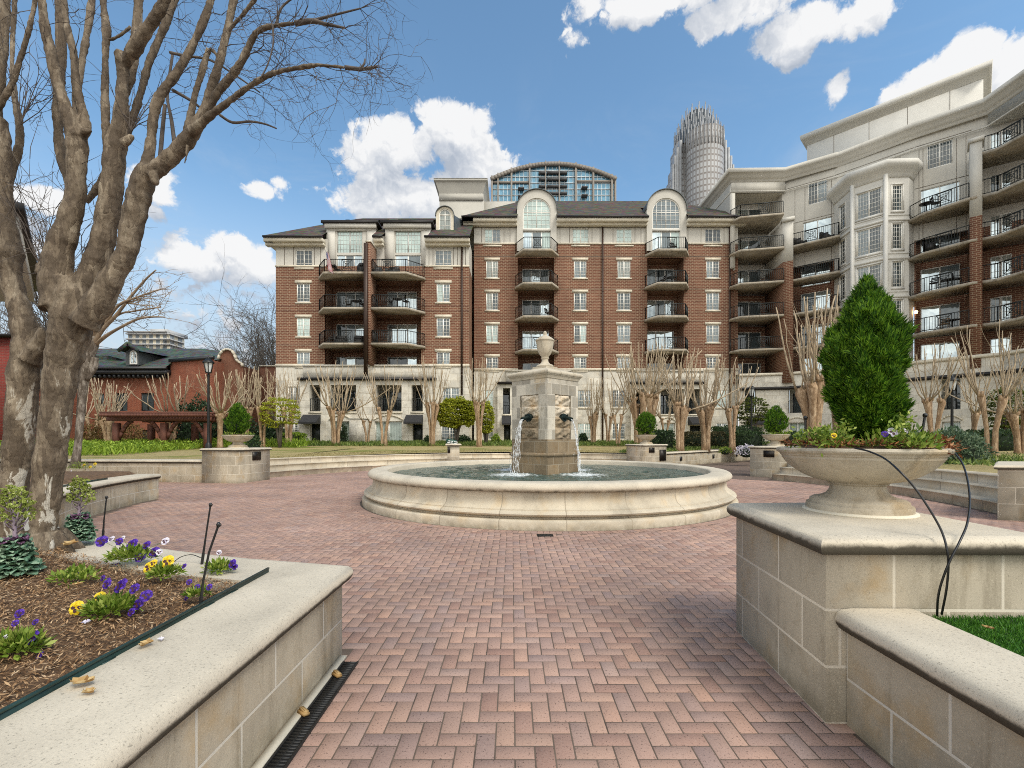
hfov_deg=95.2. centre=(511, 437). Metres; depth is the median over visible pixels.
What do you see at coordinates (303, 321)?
window
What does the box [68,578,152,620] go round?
pansy
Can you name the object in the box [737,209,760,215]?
balcony door
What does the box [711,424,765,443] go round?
hedge
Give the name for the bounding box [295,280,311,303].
window
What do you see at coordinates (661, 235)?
balcony door
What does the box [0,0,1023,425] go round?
sky
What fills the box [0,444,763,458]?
lawn
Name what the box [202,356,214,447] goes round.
lamp post
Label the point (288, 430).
pollard tree
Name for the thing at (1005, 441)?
hedge
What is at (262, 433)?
pollard tree
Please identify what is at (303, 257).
window
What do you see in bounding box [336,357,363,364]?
balcony door
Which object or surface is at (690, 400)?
balcony door
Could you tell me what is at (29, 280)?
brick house
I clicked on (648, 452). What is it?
stone pier
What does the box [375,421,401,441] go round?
garden window
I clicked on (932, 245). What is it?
patio armchair
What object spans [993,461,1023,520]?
stone pier
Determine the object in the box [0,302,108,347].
bare tree
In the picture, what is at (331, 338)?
patio chair
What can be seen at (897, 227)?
window
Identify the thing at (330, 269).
flag
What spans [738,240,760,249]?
balcony door
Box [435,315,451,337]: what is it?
window
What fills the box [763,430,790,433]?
pansy
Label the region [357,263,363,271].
barbecue grill
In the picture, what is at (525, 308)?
balcony door
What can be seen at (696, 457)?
retaining wall
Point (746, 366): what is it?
balcony door
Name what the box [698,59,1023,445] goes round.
apartment building
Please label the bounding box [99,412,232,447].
pergola
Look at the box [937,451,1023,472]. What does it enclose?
lawn
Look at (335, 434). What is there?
pollard tree
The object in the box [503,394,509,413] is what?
balcony door
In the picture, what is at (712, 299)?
window
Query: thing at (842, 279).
window
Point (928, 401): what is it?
pollard tree
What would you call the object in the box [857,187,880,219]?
window
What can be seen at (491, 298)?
window
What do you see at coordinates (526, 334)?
balcony door
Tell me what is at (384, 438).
pollard tree
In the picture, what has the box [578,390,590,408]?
window
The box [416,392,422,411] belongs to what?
balcony door
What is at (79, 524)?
ornamental kale
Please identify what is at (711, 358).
window
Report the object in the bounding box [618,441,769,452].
border grass
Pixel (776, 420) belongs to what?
shrub
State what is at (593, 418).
pollard tree
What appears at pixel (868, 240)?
window
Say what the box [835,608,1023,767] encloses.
planter wall
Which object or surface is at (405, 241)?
tall window
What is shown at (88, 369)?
bare tree
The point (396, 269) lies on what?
patio armchair
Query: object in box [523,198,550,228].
arched window
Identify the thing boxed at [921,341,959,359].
balcony door
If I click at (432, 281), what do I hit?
apartment building
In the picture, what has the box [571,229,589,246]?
window
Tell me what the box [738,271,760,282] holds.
balcony door
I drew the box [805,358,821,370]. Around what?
balcony door
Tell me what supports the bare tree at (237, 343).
on the ground at (509, 452)
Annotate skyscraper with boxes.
[666,101,733,205]
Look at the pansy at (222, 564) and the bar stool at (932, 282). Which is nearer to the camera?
the pansy at (222, 564)
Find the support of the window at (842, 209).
in the apartment building at (861, 186)
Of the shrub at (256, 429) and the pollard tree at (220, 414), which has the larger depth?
the shrub at (256, 429)
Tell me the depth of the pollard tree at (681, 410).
27.19 m
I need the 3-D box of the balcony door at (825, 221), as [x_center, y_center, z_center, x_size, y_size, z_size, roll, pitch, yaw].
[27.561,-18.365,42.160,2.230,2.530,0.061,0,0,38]
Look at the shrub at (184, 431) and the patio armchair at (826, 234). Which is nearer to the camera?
the shrub at (184, 431)
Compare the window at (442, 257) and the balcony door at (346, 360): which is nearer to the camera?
the window at (442, 257)
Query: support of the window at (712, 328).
in the apartment building at (589, 275)
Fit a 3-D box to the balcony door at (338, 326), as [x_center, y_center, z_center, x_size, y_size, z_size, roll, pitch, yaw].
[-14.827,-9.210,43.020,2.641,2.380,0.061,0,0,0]
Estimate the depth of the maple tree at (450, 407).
35.78 m
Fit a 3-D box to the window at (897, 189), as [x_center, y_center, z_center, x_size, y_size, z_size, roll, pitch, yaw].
[30.381,-18.905,36.932,0.773,2.050,0.091,0,0,3]
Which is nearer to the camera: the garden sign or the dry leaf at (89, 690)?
the dry leaf at (89, 690)
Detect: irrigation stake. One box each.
[102,496,107,535]
[199,522,221,602]
[200,503,212,563]
[803,416,807,442]
[921,413,927,430]
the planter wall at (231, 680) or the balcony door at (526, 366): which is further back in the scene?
the balcony door at (526, 366)
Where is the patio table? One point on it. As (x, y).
(926, 204)
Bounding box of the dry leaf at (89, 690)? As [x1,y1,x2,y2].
[81,687,95,692]
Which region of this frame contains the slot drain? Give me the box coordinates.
[251,655,358,767]
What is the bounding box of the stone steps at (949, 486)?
[772,463,997,513]
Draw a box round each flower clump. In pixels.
[718,446,731,454]
[735,443,753,457]
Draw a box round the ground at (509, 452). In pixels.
[368,449,749,461]
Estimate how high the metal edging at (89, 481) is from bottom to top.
0.060 m
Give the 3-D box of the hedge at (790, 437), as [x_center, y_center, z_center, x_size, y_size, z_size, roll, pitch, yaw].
[18.794,0.214,29.601,4.977,1.371,1.592,0,0,0]
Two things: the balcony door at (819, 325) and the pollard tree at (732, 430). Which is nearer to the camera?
the pollard tree at (732, 430)
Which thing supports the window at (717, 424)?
in the apartment building at (589, 275)
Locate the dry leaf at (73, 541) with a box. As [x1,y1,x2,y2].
[61,539,78,544]
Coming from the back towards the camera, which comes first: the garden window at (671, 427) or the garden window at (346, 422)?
the garden window at (671, 427)
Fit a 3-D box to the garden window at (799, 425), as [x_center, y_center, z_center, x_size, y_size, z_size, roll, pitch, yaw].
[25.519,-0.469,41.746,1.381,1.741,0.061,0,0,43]
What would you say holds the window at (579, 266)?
in the apartment building at (589, 275)
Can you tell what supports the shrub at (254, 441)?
on the lawn at (194, 453)
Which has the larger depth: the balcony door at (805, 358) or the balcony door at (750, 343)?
the balcony door at (750, 343)
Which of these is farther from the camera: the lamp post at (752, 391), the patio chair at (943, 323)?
the patio chair at (943, 323)
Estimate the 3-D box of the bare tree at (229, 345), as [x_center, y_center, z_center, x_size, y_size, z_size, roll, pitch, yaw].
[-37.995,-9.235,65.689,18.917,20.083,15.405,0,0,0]
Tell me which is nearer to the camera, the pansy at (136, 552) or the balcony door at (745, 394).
the pansy at (136, 552)
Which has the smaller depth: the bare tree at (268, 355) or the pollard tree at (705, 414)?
the pollard tree at (705, 414)
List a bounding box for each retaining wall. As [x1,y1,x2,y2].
[0,459,201,482]
[666,449,749,464]
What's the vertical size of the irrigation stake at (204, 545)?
0.458 m
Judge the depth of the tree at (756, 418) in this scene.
36.72 m
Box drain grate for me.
[537,534,553,536]
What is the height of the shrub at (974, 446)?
2.214 m
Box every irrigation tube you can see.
[854,447,949,614]
[936,453,970,616]
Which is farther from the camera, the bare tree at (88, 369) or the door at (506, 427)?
the door at (506, 427)
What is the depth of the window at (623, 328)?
44.06 m
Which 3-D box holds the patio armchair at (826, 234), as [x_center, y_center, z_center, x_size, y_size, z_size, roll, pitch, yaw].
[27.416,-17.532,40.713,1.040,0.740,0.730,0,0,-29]
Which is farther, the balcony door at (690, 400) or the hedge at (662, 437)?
the balcony door at (690, 400)
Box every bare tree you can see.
[0,0,432,556]
[0,122,175,348]
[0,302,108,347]
[69,256,203,467]
[152,306,275,369]
[162,295,275,369]
[179,244,275,370]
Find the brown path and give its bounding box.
[710,461,789,481]
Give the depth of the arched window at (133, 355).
45.18 m
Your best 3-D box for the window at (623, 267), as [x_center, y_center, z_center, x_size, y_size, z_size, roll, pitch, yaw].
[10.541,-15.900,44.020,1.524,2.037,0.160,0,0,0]
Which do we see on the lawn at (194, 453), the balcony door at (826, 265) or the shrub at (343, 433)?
the shrub at (343, 433)
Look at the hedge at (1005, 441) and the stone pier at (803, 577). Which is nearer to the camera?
the stone pier at (803, 577)
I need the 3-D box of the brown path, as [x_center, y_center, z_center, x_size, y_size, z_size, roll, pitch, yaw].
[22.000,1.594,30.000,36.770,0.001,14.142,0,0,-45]
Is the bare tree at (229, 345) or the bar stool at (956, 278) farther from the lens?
the bare tree at (229, 345)
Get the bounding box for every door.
[312,424,319,440]
[336,292,363,305]
[336,324,363,342]
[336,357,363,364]
[337,255,361,265]
[340,392,355,411]
[383,392,400,411]
[387,292,416,309]
[387,324,416,344]
[387,357,416,364]
[395,255,420,265]
[413,424,422,440]
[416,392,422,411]
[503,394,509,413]
[504,425,509,440]
[522,269,548,281]
[522,300,548,314]
[522,331,548,348]
[523,232,550,248]
[523,363,539,369]
[647,269,673,285]
[647,300,673,318]
[647,331,673,350]
[647,363,672,369]
[652,232,679,249]
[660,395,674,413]
[688,397,691,413]
[690,426,699,431]
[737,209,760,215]
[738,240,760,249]
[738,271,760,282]
[738,302,760,316]
[738,332,760,349]
[738,363,760,383]
[745,394,750,412]
[793,394,801,412]
[801,262,829,287]
[801,290,829,319]
[801,323,829,345]
[803,217,830,241]
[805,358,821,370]
[920,181,959,212]
[921,233,959,262]
[921,263,959,292]
[921,302,959,331]
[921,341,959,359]
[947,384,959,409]
[990,128,1011,149]
[990,170,1011,192]
[990,212,1011,235]
[990,253,1011,278]
[990,295,1011,322]
[990,337,1011,352]
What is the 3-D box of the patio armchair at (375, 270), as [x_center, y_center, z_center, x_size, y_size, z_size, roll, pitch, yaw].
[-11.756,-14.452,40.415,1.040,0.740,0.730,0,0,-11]
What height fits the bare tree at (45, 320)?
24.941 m
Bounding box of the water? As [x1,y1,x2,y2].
[393,464,703,480]
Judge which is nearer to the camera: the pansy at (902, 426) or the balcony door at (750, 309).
the pansy at (902, 426)
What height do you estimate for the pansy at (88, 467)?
0.464 m
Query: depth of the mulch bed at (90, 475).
2.49 m
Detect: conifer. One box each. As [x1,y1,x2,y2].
[223,402,252,433]
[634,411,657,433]
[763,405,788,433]
[815,273,919,441]
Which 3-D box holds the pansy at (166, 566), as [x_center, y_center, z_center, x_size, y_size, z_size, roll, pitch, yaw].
[-2.283,0.860,3.097,0.316,0.156,0.223,0,0,0]
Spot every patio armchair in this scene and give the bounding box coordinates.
[334,336,347,342]
[354,335,363,342]
[374,267,382,271]
[385,266,399,271]
[793,238,805,244]
[819,232,834,238]
[923,242,938,251]
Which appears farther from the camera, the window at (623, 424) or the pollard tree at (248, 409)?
the window at (623, 424)
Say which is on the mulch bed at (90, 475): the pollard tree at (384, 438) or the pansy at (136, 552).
the pansy at (136, 552)
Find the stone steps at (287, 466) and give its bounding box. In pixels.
[270,453,626,477]
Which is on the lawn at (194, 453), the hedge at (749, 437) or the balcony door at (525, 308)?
the hedge at (749, 437)
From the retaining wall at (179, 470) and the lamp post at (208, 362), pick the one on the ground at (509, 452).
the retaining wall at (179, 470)
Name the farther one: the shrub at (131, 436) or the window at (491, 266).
the window at (491, 266)
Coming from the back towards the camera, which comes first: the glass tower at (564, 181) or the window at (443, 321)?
the glass tower at (564, 181)
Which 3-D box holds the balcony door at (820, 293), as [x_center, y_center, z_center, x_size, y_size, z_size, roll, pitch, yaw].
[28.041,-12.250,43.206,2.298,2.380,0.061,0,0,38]
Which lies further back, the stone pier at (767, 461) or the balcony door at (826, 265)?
the balcony door at (826, 265)
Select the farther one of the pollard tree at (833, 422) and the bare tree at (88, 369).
the pollard tree at (833, 422)
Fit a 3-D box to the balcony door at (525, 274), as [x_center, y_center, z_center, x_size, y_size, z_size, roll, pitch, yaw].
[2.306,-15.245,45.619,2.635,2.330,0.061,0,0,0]
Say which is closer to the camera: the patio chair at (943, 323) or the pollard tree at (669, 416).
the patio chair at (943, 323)
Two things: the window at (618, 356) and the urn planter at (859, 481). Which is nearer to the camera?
the urn planter at (859, 481)
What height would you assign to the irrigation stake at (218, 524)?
0.468 m
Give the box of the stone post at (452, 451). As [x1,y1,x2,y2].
[445,444,460,459]
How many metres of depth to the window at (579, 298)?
44.08 m
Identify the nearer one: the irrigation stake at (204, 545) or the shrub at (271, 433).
the irrigation stake at (204, 545)
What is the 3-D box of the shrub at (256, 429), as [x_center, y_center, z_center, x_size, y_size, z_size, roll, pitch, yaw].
[-23.035,0.003,39.009,5.347,5.251,3.154,0,0,0]
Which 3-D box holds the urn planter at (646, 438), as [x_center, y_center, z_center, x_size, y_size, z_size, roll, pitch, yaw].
[6.930,0.087,24.150,1.051,0.505,1.051,0,0,0]
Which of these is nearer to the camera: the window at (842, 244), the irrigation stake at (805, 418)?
the irrigation stake at (805, 418)
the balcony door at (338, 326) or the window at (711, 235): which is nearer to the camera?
the balcony door at (338, 326)
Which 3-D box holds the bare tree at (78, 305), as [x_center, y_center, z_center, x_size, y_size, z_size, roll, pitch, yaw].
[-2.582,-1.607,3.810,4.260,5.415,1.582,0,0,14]
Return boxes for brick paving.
[92,471,1023,767]
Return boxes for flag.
[325,248,332,272]
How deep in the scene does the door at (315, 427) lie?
41.03 m
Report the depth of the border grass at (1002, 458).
14.37 m
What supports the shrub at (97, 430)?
on the lawn at (194, 453)
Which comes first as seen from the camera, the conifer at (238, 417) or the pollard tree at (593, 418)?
the conifer at (238, 417)
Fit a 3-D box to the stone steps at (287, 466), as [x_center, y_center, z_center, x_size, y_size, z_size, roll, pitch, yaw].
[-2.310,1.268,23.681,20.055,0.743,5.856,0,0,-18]
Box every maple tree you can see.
[258,397,301,447]
[437,396,475,443]
[480,400,495,443]
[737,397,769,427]
[986,386,1023,429]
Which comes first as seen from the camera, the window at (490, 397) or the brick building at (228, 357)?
the window at (490, 397)
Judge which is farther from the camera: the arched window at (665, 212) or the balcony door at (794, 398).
the arched window at (665, 212)
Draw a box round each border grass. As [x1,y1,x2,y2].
[273,439,728,445]
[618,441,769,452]
[943,452,1023,465]
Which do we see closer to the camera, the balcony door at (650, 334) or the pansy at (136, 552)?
the pansy at (136, 552)
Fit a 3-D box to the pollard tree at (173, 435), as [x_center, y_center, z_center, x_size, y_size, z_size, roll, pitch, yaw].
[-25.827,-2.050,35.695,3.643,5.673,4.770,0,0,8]
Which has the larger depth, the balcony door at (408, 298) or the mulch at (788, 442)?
the balcony door at (408, 298)
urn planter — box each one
[221,434,253,447]
[636,434,656,443]
[762,434,789,445]
[776,443,954,519]
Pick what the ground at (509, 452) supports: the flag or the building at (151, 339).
the building at (151, 339)
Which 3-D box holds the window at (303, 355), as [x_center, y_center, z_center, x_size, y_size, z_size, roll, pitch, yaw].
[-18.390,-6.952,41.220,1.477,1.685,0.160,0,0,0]
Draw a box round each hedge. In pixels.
[282,431,307,440]
[650,429,675,448]
[674,431,700,446]
[710,431,728,447]
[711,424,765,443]
[725,430,767,449]
[769,431,842,445]
[961,428,1013,450]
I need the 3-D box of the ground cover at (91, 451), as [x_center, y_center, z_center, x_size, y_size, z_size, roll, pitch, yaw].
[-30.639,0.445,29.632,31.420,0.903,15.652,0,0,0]
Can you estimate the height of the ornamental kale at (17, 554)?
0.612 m
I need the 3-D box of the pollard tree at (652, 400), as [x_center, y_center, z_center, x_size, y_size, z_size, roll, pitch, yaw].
[10.184,-3.011,32.158,5.448,7.957,5.240,0,0,25]
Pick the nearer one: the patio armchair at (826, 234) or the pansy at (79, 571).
the pansy at (79, 571)
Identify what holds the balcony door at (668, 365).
in the apartment building at (589, 275)
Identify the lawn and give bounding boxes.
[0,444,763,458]
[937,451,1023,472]
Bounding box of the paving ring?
[351,496,744,533]
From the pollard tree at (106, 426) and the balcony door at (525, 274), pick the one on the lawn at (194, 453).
the pollard tree at (106, 426)
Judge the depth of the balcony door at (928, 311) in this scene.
37.02 m
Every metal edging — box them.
[0,567,268,720]
[63,478,107,486]
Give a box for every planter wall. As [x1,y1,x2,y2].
[0,474,352,767]
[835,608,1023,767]
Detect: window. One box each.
[116,393,126,410]
[130,350,136,363]
[142,393,153,410]
[288,387,298,403]
[292,423,298,431]
[294,250,313,268]
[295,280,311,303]
[295,315,311,337]
[295,349,311,367]
[335,421,348,440]
[337,231,361,252]
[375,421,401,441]
[395,231,420,252]
[433,250,452,268]
[435,280,451,303]
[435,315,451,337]
[435,349,451,367]
[439,209,450,229]
[441,426,454,439]
[443,388,458,401]
[483,229,501,246]
[484,258,499,278]
[484,290,499,311]
[484,322,499,343]
[484,354,499,371]
[484,390,494,408]
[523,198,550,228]
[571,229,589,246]
[572,258,587,278]
[572,290,587,311]
[572,322,587,343]
[572,354,587,371]
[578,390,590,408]
[578,423,590,438]
[611,390,626,408]
[612,423,626,440]
[615,229,633,246]
[616,258,631,278]
[616,290,631,311]
[616,322,631,343]
[616,354,629,371]
[652,198,679,228]
[661,423,673,437]
[704,229,722,246]
[705,258,720,278]
[705,290,720,311]
[705,322,720,343]
[705,354,720,371]
[715,390,726,408]
[716,423,726,426]
[789,422,803,432]
[808,180,826,204]
[840,204,844,229]
[840,239,844,264]
[840,275,844,300]
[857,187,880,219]
[857,225,880,256]
[857,263,880,286]
[893,185,901,209]
[893,223,901,248]
[893,261,901,286]
[893,300,901,316]
[926,138,952,169]
[943,421,959,429]
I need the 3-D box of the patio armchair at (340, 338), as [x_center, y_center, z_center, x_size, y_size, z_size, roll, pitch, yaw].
[-14.742,-8.452,40.315,1.040,0.740,0.730,0,0,-6]
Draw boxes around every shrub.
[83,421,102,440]
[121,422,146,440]
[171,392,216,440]
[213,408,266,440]
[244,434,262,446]
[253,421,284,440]
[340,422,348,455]
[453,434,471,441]
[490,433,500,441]
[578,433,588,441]
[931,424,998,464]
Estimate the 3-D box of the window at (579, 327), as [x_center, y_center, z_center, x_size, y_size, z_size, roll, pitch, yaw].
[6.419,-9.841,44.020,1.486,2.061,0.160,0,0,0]
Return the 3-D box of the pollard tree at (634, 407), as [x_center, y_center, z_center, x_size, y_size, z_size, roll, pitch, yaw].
[9.441,-3.146,36.054,6.063,7.973,2.769,0,0,18]
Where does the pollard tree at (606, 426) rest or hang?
on the lawn at (194, 453)
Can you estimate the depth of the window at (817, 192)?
42.12 m
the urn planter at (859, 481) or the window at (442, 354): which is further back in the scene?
the window at (442, 354)
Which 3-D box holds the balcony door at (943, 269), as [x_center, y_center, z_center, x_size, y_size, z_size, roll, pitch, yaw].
[33.805,-12.275,36.933,2.307,2.430,0.061,0,0,40]
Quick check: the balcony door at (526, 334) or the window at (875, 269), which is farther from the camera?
the balcony door at (526, 334)
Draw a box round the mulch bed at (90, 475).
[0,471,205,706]
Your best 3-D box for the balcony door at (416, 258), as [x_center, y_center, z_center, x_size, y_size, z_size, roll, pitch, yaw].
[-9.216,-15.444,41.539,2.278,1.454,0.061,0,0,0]
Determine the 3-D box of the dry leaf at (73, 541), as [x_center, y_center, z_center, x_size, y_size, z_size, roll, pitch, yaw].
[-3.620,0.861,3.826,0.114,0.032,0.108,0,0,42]
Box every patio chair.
[327,334,334,342]
[930,196,940,209]
[940,318,949,328]
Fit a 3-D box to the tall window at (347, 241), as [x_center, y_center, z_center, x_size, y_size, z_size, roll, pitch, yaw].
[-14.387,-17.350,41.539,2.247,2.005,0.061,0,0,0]
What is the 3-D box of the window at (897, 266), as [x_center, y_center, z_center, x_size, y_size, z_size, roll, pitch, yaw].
[30.381,-12.865,36.932,0.774,2.050,0.096,0,0,2]
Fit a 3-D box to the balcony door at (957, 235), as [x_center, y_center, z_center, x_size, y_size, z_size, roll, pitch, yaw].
[33.805,-15.295,36.933,2.307,2.430,0.061,0,0,40]
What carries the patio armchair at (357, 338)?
on the apartment building at (432, 281)
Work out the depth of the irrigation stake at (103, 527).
4.41 m
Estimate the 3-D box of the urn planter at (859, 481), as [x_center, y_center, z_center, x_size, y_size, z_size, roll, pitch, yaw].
[2.550,0.292,3.450,1.051,0.505,1.051,0,0,0]
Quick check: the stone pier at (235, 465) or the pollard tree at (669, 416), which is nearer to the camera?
the stone pier at (235, 465)
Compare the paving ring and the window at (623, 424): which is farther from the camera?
the window at (623, 424)
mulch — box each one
[780,436,944,448]
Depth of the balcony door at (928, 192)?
36.36 m
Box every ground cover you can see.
[0,439,315,455]
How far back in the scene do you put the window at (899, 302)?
36.91 m
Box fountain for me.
[362,331,738,530]
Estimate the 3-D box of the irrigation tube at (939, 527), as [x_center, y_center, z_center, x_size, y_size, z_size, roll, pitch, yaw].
[2.245,0.517,2.739,0.096,0.907,0.524,0,0,-19]
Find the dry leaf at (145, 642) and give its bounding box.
[138,637,153,645]
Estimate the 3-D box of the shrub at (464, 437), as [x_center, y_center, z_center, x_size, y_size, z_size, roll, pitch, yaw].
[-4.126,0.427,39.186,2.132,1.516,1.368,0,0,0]
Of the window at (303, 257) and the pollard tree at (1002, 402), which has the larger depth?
the window at (303, 257)
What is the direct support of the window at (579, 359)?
in the apartment building at (589, 275)
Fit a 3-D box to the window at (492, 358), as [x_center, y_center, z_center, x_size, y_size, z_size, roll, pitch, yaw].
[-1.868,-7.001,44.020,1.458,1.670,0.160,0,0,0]
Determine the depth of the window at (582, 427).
44.07 m
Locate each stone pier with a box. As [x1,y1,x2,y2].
[199,447,271,483]
[625,444,667,462]
[727,503,1023,723]
[748,446,786,477]
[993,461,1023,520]
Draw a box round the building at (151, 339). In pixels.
[124,329,187,348]
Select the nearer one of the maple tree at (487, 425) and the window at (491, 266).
the maple tree at (487, 425)
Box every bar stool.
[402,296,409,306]
[929,277,938,290]
[952,273,961,285]
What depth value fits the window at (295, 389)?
41.28 m
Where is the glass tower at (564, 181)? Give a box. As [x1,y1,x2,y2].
[490,160,616,201]
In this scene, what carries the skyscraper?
on the ground at (509, 452)
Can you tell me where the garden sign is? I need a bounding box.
[446,439,457,443]
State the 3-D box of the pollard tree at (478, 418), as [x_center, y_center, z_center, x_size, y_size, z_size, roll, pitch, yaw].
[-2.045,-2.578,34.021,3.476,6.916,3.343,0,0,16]
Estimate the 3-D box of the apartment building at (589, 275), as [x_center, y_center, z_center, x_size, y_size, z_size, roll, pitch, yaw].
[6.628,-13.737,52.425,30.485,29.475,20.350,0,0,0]
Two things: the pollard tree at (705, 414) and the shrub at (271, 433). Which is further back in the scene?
the shrub at (271, 433)
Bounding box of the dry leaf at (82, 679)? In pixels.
[69,675,94,683]
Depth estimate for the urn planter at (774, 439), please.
18.87 m
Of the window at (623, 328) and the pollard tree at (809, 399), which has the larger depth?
the window at (623, 328)
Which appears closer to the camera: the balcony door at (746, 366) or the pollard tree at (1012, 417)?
the pollard tree at (1012, 417)
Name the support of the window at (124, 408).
in the brick house at (135, 367)
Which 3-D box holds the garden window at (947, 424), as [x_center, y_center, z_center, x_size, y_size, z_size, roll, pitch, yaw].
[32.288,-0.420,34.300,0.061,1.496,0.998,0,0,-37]
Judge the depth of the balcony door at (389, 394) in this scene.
43.16 m
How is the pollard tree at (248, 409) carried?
on the lawn at (194, 453)
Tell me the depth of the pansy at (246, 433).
16.93 m
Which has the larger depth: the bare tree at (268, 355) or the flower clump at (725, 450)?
the bare tree at (268, 355)
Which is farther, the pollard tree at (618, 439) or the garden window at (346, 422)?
the garden window at (346, 422)
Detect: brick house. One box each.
[0,201,37,439]
[35,342,241,440]
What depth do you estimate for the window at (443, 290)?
41.27 m
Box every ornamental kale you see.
[0,484,47,578]
[63,475,97,541]
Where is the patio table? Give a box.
[919,201,930,211]
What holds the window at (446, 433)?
in the apartment building at (432, 281)
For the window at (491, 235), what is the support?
in the apartment building at (589, 275)
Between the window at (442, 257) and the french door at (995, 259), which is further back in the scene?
the window at (442, 257)
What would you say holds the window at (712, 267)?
in the apartment building at (589, 275)
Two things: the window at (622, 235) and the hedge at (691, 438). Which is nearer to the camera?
the hedge at (691, 438)
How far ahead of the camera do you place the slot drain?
2.62 m
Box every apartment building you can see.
[262,205,473,441]
[434,178,748,441]
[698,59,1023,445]
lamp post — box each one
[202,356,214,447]
[747,386,755,430]
[944,374,959,435]
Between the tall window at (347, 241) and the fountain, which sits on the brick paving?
the fountain
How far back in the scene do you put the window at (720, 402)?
44.06 m
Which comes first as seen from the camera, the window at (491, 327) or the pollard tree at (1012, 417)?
the pollard tree at (1012, 417)
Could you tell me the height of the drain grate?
0.008 m
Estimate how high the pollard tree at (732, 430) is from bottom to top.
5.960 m
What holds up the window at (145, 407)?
in the brick house at (135, 367)
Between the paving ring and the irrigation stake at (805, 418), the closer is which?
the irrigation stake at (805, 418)
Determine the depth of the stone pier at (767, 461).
18.76 m
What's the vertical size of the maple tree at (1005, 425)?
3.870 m
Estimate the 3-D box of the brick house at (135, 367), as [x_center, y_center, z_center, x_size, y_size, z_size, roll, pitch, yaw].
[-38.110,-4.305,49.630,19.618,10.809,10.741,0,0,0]
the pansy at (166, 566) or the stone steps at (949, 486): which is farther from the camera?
the stone steps at (949, 486)
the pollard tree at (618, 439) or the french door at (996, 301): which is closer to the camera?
the french door at (996, 301)
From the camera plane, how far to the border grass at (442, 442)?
35.89 m
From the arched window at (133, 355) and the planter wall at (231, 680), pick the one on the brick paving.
the planter wall at (231, 680)
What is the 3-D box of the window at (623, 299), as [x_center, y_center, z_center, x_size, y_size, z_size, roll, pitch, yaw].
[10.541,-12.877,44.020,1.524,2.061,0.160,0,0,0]
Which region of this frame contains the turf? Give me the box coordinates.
[928,613,1023,656]
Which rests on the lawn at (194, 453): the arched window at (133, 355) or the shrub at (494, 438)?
the shrub at (494, 438)
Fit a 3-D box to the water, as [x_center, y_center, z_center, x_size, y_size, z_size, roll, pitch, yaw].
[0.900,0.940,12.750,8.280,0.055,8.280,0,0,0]
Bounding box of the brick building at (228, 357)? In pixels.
[215,348,275,431]
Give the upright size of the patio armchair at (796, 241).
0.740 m
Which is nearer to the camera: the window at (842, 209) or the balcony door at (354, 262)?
the window at (842, 209)
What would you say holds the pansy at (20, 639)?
on the mulch bed at (90, 475)
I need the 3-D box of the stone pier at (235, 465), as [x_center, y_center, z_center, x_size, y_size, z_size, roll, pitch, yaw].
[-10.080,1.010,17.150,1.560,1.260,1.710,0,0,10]
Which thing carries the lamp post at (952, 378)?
on the lawn at (981, 468)
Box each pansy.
[0,609,56,660]
[45,562,110,588]
[67,461,96,470]
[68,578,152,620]
[95,536,168,564]
[143,555,187,580]
[180,579,213,600]
[199,550,237,574]
[224,431,254,434]
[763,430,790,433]
[787,411,966,457]
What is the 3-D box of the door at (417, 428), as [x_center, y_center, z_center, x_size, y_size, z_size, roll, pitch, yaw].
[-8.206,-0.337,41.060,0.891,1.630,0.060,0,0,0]
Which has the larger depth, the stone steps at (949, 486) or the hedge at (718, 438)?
the hedge at (718, 438)
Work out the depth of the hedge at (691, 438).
31.58 m
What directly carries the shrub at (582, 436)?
on the lawn at (194, 453)
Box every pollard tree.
[39,378,134,440]
[77,380,127,437]
[123,374,191,441]
[184,371,250,447]
[223,366,273,434]
[237,368,288,446]
[260,367,308,443]
[307,362,390,445]
[353,394,378,442]
[363,365,402,445]
[406,355,451,445]
[463,357,505,446]
[580,376,602,442]
[589,386,627,441]
[600,343,674,443]
[604,377,636,445]
[622,339,701,440]
[652,347,748,450]
[656,390,684,430]
[682,354,745,451]
[698,359,765,451]
[776,285,838,438]
[795,304,839,432]
[906,339,976,433]
[942,353,1023,453]
[951,319,1023,455]
[958,364,1007,432]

